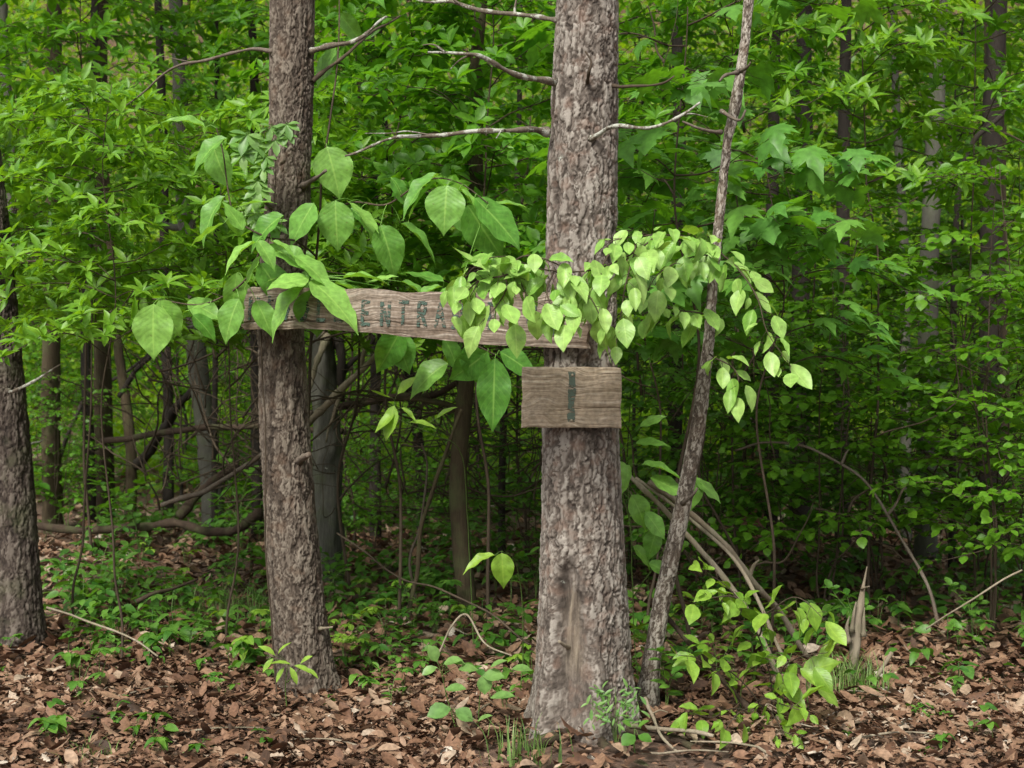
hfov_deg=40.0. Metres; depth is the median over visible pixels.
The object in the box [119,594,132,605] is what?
seedling
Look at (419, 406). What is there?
twig tangle
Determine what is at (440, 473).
seedling
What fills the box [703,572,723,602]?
seedling
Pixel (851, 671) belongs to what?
seedling
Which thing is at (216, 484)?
fallen branch
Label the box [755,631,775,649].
seedling
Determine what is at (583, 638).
tree
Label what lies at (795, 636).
seedling
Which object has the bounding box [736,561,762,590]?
seedling
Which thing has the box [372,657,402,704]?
seedling
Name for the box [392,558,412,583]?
seedling
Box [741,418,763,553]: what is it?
trunk
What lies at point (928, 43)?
sapling
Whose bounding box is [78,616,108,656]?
seedling
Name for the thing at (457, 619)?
fallen branch
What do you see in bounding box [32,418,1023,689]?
ground cover
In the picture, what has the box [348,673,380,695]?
seedling
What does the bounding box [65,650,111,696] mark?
seedling
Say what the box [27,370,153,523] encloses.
shade shrub
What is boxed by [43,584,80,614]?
seedling
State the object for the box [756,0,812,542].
forest tree
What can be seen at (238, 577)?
seedling
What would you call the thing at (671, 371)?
shade shrub
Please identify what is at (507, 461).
seedling
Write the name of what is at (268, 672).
seedling
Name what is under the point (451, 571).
seedling
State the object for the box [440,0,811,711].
leaning tree
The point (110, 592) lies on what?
seedling
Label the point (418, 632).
seedling
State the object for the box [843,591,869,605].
seedling
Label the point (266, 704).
fallen leaves
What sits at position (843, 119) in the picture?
forest tree
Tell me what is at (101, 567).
seedling
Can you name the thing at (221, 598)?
grass tuft
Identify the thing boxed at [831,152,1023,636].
round leaf shrub
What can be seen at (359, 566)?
seedling
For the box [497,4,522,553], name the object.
forest tree
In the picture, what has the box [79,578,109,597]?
seedling
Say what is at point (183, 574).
seedling
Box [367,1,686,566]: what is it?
understorey sapling
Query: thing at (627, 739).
round leaf seedling
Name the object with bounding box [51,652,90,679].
seedling
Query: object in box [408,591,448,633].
seedling
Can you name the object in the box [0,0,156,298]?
understorey sapling
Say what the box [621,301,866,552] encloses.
shade shrub
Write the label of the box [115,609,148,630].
seedling
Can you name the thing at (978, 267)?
round leaf shrub
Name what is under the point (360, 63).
understorey sapling
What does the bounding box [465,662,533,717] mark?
seedling
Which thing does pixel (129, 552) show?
seedling
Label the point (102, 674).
seedling
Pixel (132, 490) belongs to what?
seedling
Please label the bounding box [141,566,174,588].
seedling
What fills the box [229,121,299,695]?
creeper vine
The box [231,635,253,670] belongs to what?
seedling
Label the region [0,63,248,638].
azalea shrub
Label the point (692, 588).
seedling
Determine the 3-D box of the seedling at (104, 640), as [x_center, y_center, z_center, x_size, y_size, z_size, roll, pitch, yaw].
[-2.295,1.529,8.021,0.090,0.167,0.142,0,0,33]
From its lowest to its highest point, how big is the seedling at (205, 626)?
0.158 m
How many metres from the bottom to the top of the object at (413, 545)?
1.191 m
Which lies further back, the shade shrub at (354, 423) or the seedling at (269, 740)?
the shade shrub at (354, 423)
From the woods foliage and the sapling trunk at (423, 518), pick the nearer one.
the sapling trunk at (423, 518)
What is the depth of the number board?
6.19 m
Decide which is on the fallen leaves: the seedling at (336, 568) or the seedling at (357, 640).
the seedling at (357, 640)
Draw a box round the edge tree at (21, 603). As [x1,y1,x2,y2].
[0,149,128,653]
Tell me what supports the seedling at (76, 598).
on the ground at (674, 760)
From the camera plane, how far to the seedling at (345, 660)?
7.70 m
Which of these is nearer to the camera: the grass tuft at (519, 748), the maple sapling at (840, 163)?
the grass tuft at (519, 748)
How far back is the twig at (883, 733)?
6.23 m
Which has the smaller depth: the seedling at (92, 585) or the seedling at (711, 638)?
the seedling at (711, 638)
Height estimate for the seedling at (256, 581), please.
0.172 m
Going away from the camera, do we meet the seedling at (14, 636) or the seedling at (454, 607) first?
the seedling at (14, 636)
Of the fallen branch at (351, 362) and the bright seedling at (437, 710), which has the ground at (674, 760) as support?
the bright seedling at (437, 710)
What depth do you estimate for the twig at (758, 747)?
6.04 m
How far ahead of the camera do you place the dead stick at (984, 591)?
8.04 m
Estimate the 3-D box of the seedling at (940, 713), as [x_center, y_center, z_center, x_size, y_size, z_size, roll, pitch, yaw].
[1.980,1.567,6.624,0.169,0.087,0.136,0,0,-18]
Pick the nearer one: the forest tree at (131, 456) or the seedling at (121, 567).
the seedling at (121, 567)
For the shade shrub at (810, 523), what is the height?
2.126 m
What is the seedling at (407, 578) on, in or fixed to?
on the ground at (674, 760)
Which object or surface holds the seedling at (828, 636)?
on the ground at (674, 760)
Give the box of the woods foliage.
[0,0,1023,508]
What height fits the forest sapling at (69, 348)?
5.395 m
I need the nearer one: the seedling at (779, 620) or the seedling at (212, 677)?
the seedling at (212, 677)
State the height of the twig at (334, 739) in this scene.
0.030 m
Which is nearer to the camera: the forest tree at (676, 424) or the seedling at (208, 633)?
the seedling at (208, 633)
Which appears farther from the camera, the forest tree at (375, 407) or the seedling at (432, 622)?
the forest tree at (375, 407)
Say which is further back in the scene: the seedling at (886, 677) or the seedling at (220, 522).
the seedling at (220, 522)
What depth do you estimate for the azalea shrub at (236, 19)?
12.73 m
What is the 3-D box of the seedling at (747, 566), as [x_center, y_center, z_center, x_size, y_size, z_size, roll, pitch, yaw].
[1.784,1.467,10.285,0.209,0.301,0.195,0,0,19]
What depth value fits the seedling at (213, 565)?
10.94 m
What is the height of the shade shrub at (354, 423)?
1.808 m
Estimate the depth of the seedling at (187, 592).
9.47 m
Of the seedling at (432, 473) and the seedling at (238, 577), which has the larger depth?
the seedling at (432, 473)
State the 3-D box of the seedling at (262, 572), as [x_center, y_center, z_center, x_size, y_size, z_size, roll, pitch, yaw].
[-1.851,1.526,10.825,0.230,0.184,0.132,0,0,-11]
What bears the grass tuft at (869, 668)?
on the ground at (674, 760)
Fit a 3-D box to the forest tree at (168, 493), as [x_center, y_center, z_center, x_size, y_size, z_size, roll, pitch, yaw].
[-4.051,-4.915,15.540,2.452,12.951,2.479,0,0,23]
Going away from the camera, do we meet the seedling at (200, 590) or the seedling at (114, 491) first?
the seedling at (200, 590)
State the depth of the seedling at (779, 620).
8.73 m
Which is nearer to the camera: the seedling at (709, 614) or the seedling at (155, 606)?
the seedling at (709, 614)
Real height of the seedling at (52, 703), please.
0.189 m
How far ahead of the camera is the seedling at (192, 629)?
8.13 m
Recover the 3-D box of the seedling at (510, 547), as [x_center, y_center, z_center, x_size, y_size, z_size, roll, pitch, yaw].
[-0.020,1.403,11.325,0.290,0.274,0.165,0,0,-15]
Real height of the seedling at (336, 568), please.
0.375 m
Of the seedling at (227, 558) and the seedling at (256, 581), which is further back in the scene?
the seedling at (227, 558)
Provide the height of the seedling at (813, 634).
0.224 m
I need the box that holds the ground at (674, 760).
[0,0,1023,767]
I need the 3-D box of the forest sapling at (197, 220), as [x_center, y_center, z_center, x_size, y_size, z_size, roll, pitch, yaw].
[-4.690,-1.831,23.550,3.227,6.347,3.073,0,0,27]
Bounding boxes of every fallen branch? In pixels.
[46,607,157,656]
[61,353,148,456]
[117,355,151,397]
[132,380,208,469]
[135,578,198,603]
[160,410,313,507]
[176,462,239,519]
[309,335,374,442]
[336,533,529,644]
[345,336,408,401]
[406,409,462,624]
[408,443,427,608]
[439,613,511,655]
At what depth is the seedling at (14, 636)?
8.25 m
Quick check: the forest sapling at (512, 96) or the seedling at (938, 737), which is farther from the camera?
the forest sapling at (512, 96)
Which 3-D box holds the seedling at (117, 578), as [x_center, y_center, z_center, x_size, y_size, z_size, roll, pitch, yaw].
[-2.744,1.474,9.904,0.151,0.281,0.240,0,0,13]
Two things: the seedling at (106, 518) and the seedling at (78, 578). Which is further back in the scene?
the seedling at (106, 518)
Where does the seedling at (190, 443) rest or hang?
on the ground at (674, 760)
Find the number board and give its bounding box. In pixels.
[521,367,621,428]
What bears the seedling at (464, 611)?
on the ground at (674, 760)
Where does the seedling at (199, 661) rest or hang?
on the ground at (674, 760)
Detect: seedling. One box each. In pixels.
[0,633,22,646]
[28,717,62,735]
[34,479,106,524]
[35,451,72,486]
[37,506,68,538]
[39,466,75,517]
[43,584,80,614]
[45,714,74,738]
[46,698,65,737]
[48,552,91,609]
[48,579,84,612]
[50,558,110,598]
[50,575,88,593]
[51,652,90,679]
[54,561,94,586]
[58,588,100,651]
[61,553,76,579]
[62,454,83,493]
[63,596,80,612]
[63,599,94,639]
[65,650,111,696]
[72,647,83,651]
[73,626,107,655]
[74,691,128,703]
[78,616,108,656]
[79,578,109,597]
[83,543,125,589]
[85,582,104,618]
[86,646,130,683]
[87,479,148,548]
[90,527,138,589]
[95,516,114,538]
[95,582,118,603]
[95,585,168,635]
[98,474,150,541]
[99,638,120,657]
[100,612,143,640]
[100,629,130,647]
[101,570,142,614]
[101,604,136,641]
[106,512,119,524]
[107,700,129,718]
[109,572,129,605]
[111,539,141,576]
[111,564,128,571]
[113,574,147,602]
[113,713,127,722]
[115,466,148,496]
[115,524,165,549]
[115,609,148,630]
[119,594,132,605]
[124,711,146,734]
[131,595,161,619]
[136,712,178,735]
[137,632,164,649]
[139,542,154,563]
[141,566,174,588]
[141,611,159,625]
[144,737,171,757]
[148,594,182,620]
[152,630,186,655]
[156,582,178,617]
[169,573,190,584]
[172,536,192,563]
[172,586,191,603]
[174,575,192,602]
[174,587,198,618]
[177,607,214,652]
[178,438,196,451]
[179,549,201,572]
[179,590,200,615]
[181,605,199,616]
[181,620,213,642]
[183,743,207,752]
[187,589,203,611]
[190,596,229,630]
[191,657,213,673]
[197,620,221,645]
[198,630,216,645]
[202,672,240,695]
[203,578,232,605]
[207,493,241,546]
[207,552,233,575]
[211,643,248,670]
[212,451,262,540]
[213,629,234,636]
[215,519,245,545]
[215,553,263,585]
[215,602,249,633]
[219,430,249,452]
[219,432,243,478]
[220,519,263,544]
[221,552,251,589]
[226,573,242,585]
[229,637,262,660]
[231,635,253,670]
[234,646,263,669]
[240,536,260,561]
[244,578,259,593]
[244,738,272,764]
[246,594,268,608]
[248,529,263,559]
[250,609,269,632]
[252,727,268,743]
[254,523,263,529]
[258,570,265,575]
[258,643,317,712]
[260,618,271,644]
[265,666,273,675]
[319,546,346,604]
[323,560,351,602]
[324,585,347,614]
[328,619,353,632]
[329,569,344,591]
[330,633,361,656]
[334,656,348,666]
[340,610,376,655]
[341,491,359,537]
[344,638,371,667]
[346,453,412,490]
[347,482,390,534]
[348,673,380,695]
[351,560,371,595]
[351,578,371,595]
[352,598,378,623]
[357,643,388,670]
[358,449,401,494]
[358,538,411,570]
[362,598,392,634]
[371,377,474,659]
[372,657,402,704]
[373,607,410,652]
[379,574,423,607]
[381,643,401,668]
[381,653,410,683]
[385,577,426,610]
[387,625,421,661]
[390,488,424,534]
[391,580,421,607]
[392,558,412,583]
[393,667,419,691]
[397,608,425,625]
[398,410,446,472]
[398,619,422,639]
[403,539,430,566]
[405,555,445,596]
[407,501,431,536]
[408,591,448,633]
[412,636,449,672]
[414,459,472,513]
[415,639,444,665]
[420,572,447,602]
[422,603,441,626]
[422,645,531,727]
[423,522,442,547]
[423,573,452,598]
[424,601,457,628]
[426,610,447,633]
[428,468,482,502]
[428,482,449,525]
[428,527,450,553]
[432,570,456,602]
[439,580,461,620]
[449,604,465,614]
[453,609,473,638]
[463,551,523,688]
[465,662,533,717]
[475,631,506,655]
[481,573,496,595]
[482,526,507,562]
[491,425,540,486]
[493,491,533,537]
[497,542,528,560]
[501,575,519,611]
[506,643,531,667]
[511,650,535,667]
[512,542,539,597]
[514,574,538,600]
[620,415,720,674]
[621,720,651,752]
[629,613,682,697]
[629,615,649,649]
[630,549,660,590]
[631,620,648,642]
[646,646,702,714]
[669,604,697,653]
[671,645,704,670]
[673,604,687,616]
[674,584,712,629]
[676,555,700,594]
[681,570,714,603]
[684,635,777,712]
[694,589,726,633]
[698,576,732,609]
[698,598,729,635]
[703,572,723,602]
[703,631,743,676]
[713,646,736,670]
[718,619,741,642]
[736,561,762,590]
[738,651,768,679]
[740,570,781,624]
[740,601,792,633]
[741,610,775,652]
[745,565,766,598]
[754,587,787,635]
[754,631,803,714]
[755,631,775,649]
[768,614,792,632]
[770,617,789,632]
[777,627,802,650]
[792,619,818,654]
[794,629,830,644]
[800,575,833,598]
[803,641,841,709]
[806,565,834,590]
[821,579,874,632]
[826,604,850,624]
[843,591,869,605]
[844,669,863,684]
[862,672,899,700]
[865,594,894,631]
[871,596,883,608]
[879,563,912,599]
[887,601,913,625]
[905,703,933,716]
[921,710,952,719]
[926,733,954,756]
[942,577,989,637]
[945,675,963,695]
[948,623,968,649]
[952,665,968,684]
[967,610,996,635]
[968,720,987,733]
[975,702,999,736]
[980,579,993,598]
[986,576,1008,599]
[1004,573,1023,608]
[1012,625,1023,637]
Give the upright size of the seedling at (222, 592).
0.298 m
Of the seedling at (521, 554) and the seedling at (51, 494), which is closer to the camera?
the seedling at (521, 554)
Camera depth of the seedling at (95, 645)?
8.14 m
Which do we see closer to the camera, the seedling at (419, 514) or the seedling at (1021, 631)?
the seedling at (1021, 631)
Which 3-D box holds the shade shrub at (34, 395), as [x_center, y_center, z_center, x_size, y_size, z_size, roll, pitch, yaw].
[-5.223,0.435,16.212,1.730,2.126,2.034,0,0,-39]
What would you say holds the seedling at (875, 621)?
on the ground at (674, 760)
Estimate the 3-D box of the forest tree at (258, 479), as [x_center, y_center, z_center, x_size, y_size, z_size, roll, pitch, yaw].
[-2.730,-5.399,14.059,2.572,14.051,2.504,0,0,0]
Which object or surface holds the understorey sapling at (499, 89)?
on the ground at (674, 760)
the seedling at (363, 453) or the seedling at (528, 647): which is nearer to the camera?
the seedling at (528, 647)
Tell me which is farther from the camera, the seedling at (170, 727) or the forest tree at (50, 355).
the forest tree at (50, 355)
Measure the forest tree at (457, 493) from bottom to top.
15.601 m
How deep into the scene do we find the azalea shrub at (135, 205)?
7.76 m
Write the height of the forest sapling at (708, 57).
5.776 m
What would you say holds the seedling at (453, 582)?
on the fallen leaves
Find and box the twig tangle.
[19,0,1023,580]
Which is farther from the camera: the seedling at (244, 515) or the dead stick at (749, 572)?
the seedling at (244, 515)
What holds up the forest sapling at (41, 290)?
on the ground at (674, 760)
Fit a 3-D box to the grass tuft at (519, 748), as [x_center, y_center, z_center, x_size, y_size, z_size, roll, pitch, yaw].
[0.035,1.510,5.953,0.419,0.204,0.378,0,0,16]
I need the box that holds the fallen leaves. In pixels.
[0,380,1023,767]
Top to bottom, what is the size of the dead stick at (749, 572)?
1.011 m
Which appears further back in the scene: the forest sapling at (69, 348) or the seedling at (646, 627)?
the forest sapling at (69, 348)
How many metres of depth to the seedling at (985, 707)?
6.26 m
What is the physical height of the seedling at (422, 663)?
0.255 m
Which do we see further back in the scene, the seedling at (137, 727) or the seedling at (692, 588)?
the seedling at (692, 588)
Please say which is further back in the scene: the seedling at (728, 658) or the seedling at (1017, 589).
the seedling at (1017, 589)
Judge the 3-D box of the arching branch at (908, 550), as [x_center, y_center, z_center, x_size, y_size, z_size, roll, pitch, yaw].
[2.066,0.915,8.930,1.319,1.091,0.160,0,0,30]
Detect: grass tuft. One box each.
[54,729,132,766]
[136,574,270,631]
[479,713,573,767]
[799,647,904,706]
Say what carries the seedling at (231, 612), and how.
on the ground at (674, 760)
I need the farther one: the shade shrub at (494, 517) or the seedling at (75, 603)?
the shade shrub at (494, 517)
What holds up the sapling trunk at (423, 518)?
on the ground at (674, 760)
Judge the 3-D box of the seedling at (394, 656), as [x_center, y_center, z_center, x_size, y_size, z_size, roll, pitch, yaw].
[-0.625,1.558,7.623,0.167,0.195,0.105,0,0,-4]
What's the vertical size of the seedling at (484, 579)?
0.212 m
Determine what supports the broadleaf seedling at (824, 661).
on the ground at (674, 760)
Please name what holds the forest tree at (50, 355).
on the ground at (674, 760)
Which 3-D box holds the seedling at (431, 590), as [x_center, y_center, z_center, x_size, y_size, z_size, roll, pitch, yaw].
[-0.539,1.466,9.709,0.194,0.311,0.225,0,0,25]
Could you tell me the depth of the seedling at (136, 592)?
10.03 m
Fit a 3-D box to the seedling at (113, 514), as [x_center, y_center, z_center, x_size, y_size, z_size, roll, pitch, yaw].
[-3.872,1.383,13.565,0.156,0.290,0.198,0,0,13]
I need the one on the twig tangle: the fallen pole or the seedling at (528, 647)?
the fallen pole
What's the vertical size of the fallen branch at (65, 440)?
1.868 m
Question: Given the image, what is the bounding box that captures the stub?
[845,567,869,684]
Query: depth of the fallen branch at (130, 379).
14.92 m
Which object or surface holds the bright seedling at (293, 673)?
on the ground at (674, 760)
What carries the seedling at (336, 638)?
on the ground at (674, 760)
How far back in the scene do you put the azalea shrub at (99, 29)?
12.37 m
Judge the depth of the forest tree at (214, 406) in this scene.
13.47 m
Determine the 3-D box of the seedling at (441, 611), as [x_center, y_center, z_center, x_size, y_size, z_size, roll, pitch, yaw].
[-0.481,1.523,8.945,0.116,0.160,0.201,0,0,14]
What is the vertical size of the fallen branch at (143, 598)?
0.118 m
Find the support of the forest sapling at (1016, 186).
on the ground at (674, 760)
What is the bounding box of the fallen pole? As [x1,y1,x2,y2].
[100,423,343,443]
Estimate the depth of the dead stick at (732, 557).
7.09 m
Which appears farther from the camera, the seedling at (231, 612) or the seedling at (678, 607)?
the seedling at (678, 607)
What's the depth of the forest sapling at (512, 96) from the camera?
15.99 m
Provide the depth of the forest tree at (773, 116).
13.16 m
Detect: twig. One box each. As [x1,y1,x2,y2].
[117,686,173,695]
[155,727,264,734]
[294,738,373,748]
[473,703,490,717]
[642,749,728,754]
[690,741,766,753]
[837,690,882,696]
[852,731,936,739]
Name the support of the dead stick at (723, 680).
on the ground at (674, 760)
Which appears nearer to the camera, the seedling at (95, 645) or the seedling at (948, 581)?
the seedling at (95, 645)
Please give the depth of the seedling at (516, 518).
13.76 m
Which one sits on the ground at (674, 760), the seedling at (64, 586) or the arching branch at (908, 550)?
the seedling at (64, 586)
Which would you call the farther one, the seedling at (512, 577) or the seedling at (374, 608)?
the seedling at (512, 577)
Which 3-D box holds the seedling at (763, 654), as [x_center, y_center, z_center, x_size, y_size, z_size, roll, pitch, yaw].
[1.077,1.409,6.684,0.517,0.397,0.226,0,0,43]
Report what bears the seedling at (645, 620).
on the ground at (674, 760)
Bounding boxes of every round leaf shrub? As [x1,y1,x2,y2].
[621,162,887,593]
[681,193,984,617]
[741,177,1021,602]
[811,140,1023,594]
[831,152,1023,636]
[918,240,1023,573]
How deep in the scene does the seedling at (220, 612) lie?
9.13 m
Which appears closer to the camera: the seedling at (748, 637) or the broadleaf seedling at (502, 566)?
the broadleaf seedling at (502, 566)
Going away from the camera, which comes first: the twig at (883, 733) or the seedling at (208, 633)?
the twig at (883, 733)
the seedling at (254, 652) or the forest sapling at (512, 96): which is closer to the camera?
the seedling at (254, 652)
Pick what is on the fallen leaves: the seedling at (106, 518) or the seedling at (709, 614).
the seedling at (709, 614)
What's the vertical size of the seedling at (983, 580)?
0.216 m
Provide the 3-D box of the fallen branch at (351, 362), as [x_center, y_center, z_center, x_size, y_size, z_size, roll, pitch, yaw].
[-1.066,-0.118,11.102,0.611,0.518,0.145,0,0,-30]
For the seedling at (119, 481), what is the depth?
15.41 m
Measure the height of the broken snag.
2.264 m
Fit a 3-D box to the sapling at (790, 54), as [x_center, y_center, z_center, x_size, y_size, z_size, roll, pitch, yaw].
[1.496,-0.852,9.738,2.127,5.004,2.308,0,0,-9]
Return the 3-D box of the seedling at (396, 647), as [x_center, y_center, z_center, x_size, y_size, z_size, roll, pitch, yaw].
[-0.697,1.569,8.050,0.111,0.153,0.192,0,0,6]
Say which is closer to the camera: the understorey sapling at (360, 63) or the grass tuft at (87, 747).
the grass tuft at (87, 747)
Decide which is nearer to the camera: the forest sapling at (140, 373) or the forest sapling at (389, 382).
the forest sapling at (140, 373)
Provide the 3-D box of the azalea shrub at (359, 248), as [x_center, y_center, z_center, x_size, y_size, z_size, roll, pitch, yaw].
[-1.209,-0.130,8.835,1.720,3.594,2.049,0,0,5]
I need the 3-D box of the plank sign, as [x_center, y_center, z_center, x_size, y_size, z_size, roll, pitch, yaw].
[-0.512,-0.326,6.675,2.000,0.252,0.052,3,2,31]
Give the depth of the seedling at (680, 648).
7.40 m
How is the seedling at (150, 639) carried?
on the fallen leaves
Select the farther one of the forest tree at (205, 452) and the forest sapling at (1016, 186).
the forest sapling at (1016, 186)
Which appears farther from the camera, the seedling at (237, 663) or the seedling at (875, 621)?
the seedling at (875, 621)
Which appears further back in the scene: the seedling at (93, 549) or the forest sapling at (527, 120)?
the forest sapling at (527, 120)
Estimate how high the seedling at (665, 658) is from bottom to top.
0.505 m
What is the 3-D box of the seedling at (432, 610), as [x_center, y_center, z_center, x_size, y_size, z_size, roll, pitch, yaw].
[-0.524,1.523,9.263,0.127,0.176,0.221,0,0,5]
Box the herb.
[581,678,649,741]
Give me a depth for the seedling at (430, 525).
12.74 m
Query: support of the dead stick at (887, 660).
on the fallen leaves
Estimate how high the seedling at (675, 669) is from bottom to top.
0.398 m
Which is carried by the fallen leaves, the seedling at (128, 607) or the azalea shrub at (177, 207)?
the seedling at (128, 607)
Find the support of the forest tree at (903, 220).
on the ground at (674, 760)
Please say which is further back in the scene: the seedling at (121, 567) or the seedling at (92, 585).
the seedling at (121, 567)
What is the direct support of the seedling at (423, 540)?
on the ground at (674, 760)
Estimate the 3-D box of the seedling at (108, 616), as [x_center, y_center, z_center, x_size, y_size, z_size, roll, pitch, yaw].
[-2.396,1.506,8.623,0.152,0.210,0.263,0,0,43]
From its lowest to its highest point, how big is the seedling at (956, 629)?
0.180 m
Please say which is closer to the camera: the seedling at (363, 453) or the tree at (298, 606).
the tree at (298, 606)
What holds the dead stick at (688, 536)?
on the fallen leaves
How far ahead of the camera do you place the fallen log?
12.38 m
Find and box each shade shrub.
[22,336,123,493]
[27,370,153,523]
[146,344,250,496]
[224,366,383,519]
[341,414,448,556]
[369,359,526,544]
[441,371,541,578]
[477,301,741,574]
[620,314,866,601]
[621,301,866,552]
[660,325,891,594]
[727,316,995,574]
[886,330,1023,618]
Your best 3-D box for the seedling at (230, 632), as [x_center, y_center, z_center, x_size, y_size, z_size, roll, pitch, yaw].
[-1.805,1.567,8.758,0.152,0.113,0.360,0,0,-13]
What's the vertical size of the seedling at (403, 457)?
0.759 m
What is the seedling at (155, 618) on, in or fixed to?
on the ground at (674, 760)
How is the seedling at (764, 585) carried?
on the ground at (674, 760)
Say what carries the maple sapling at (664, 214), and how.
on the ground at (674, 760)
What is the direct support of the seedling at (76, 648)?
on the fallen leaves
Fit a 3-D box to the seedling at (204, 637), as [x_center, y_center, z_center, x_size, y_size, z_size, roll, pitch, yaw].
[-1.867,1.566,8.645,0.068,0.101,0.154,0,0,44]
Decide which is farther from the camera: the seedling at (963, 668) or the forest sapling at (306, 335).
the forest sapling at (306, 335)
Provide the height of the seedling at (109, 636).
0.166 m
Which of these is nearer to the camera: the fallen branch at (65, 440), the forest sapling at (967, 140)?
the fallen branch at (65, 440)
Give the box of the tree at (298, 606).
[116,0,400,703]
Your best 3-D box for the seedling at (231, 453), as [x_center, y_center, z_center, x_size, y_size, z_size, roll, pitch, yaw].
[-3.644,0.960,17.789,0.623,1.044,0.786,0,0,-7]
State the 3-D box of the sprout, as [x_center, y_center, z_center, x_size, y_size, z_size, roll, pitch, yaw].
[1.072,1.204,6.367,0.779,0.849,0.674,0,0,0]
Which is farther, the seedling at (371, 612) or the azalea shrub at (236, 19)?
the azalea shrub at (236, 19)
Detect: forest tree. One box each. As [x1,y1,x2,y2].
[0,2,42,444]
[32,0,63,524]
[80,0,127,522]
[93,0,115,517]
[97,1,136,522]
[151,0,223,526]
[154,0,194,516]
[211,0,219,526]
[245,0,262,535]
[325,1,486,618]
[365,4,380,542]
[378,8,484,533]
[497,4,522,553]
[666,12,685,558]
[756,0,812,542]
[763,15,780,548]
[833,0,851,544]
[890,3,912,540]
[913,0,1015,562]
[948,109,1006,569]
[974,0,1007,555]
[983,0,1009,539]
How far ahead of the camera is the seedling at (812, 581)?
10.32 m
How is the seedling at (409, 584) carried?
on the fallen leaves
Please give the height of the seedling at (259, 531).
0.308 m
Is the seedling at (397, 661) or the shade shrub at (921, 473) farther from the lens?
the shade shrub at (921, 473)
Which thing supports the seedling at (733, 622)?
on the ground at (674, 760)
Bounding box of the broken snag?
[308,331,346,585]
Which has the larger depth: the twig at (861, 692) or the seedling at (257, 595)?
the seedling at (257, 595)
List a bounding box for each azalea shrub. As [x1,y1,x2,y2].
[0,0,222,555]
[0,61,257,663]
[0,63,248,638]
[0,94,143,327]
[44,106,379,635]
[150,0,426,172]
[171,76,426,359]
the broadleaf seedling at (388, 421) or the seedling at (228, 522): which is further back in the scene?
the seedling at (228, 522)
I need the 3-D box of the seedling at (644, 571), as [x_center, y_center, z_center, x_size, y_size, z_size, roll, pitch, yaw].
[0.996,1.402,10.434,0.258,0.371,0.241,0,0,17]
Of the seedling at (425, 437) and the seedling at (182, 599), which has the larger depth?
the seedling at (425, 437)
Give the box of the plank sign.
[241,287,590,348]
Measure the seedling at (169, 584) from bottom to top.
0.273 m
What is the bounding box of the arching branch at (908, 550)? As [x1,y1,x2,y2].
[735,441,939,623]
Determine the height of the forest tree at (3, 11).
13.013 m
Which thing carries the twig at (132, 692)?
on the fallen leaves
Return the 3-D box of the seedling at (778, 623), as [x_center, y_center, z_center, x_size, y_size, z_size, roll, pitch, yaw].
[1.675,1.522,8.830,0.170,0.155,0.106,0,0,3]
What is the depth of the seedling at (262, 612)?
8.60 m
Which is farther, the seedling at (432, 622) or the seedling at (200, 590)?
the seedling at (200, 590)
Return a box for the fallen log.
[37,508,263,536]
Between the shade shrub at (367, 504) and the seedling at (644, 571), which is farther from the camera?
the shade shrub at (367, 504)
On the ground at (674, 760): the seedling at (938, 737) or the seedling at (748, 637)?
the seedling at (748, 637)
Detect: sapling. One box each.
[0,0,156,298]
[0,8,66,396]
[1,83,162,489]
[15,95,115,402]
[39,0,307,494]
[132,0,532,432]
[135,85,307,411]
[199,0,533,602]
[208,80,383,413]
[229,0,497,550]
[244,0,555,623]
[309,118,457,437]
[324,0,662,621]
[346,0,550,511]
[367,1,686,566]
[417,0,747,463]
[462,11,650,391]
[509,0,888,675]
[510,4,762,494]
[511,143,767,631]
[617,0,916,592]
[617,47,783,433]
[631,135,943,668]
[669,54,854,407]
[688,0,924,404]
[699,0,1008,626]
[776,0,1023,605]
[828,0,1023,506]
[832,34,1017,381]
[864,16,1023,408]
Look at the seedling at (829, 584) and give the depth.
8.49 m
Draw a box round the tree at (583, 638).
[345,0,707,765]
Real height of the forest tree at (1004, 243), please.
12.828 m
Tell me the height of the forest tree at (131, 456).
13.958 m
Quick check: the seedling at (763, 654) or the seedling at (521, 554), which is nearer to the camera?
the seedling at (763, 654)
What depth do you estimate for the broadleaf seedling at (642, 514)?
7.01 m
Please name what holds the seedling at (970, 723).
on the ground at (674, 760)
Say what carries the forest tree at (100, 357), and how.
on the ground at (674, 760)
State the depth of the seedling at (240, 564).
10.58 m
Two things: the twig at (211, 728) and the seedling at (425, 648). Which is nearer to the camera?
the twig at (211, 728)
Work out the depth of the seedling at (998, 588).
9.96 m
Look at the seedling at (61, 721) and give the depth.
6.23 m
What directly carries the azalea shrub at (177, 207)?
on the ground at (674, 760)
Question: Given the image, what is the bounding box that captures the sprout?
[667,556,846,749]
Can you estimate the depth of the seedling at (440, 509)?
14.38 m
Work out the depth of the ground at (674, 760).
9.56 m
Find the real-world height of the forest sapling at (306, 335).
5.585 m
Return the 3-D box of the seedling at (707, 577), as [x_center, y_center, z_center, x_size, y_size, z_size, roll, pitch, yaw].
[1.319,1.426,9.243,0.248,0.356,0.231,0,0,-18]
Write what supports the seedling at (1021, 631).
on the ground at (674, 760)
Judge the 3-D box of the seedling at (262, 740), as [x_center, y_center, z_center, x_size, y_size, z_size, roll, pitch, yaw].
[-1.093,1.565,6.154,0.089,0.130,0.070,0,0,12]
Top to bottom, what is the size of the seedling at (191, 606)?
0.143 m
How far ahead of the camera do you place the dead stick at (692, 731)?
6.17 m
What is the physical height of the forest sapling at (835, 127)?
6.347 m
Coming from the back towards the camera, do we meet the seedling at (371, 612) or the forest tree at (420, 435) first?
the forest tree at (420, 435)
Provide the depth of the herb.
6.06 m
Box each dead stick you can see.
[629,722,713,737]
[630,476,783,680]
[635,477,787,666]
[643,697,676,750]
[647,480,809,658]
[668,615,760,718]
[871,651,893,683]
[926,569,1022,629]

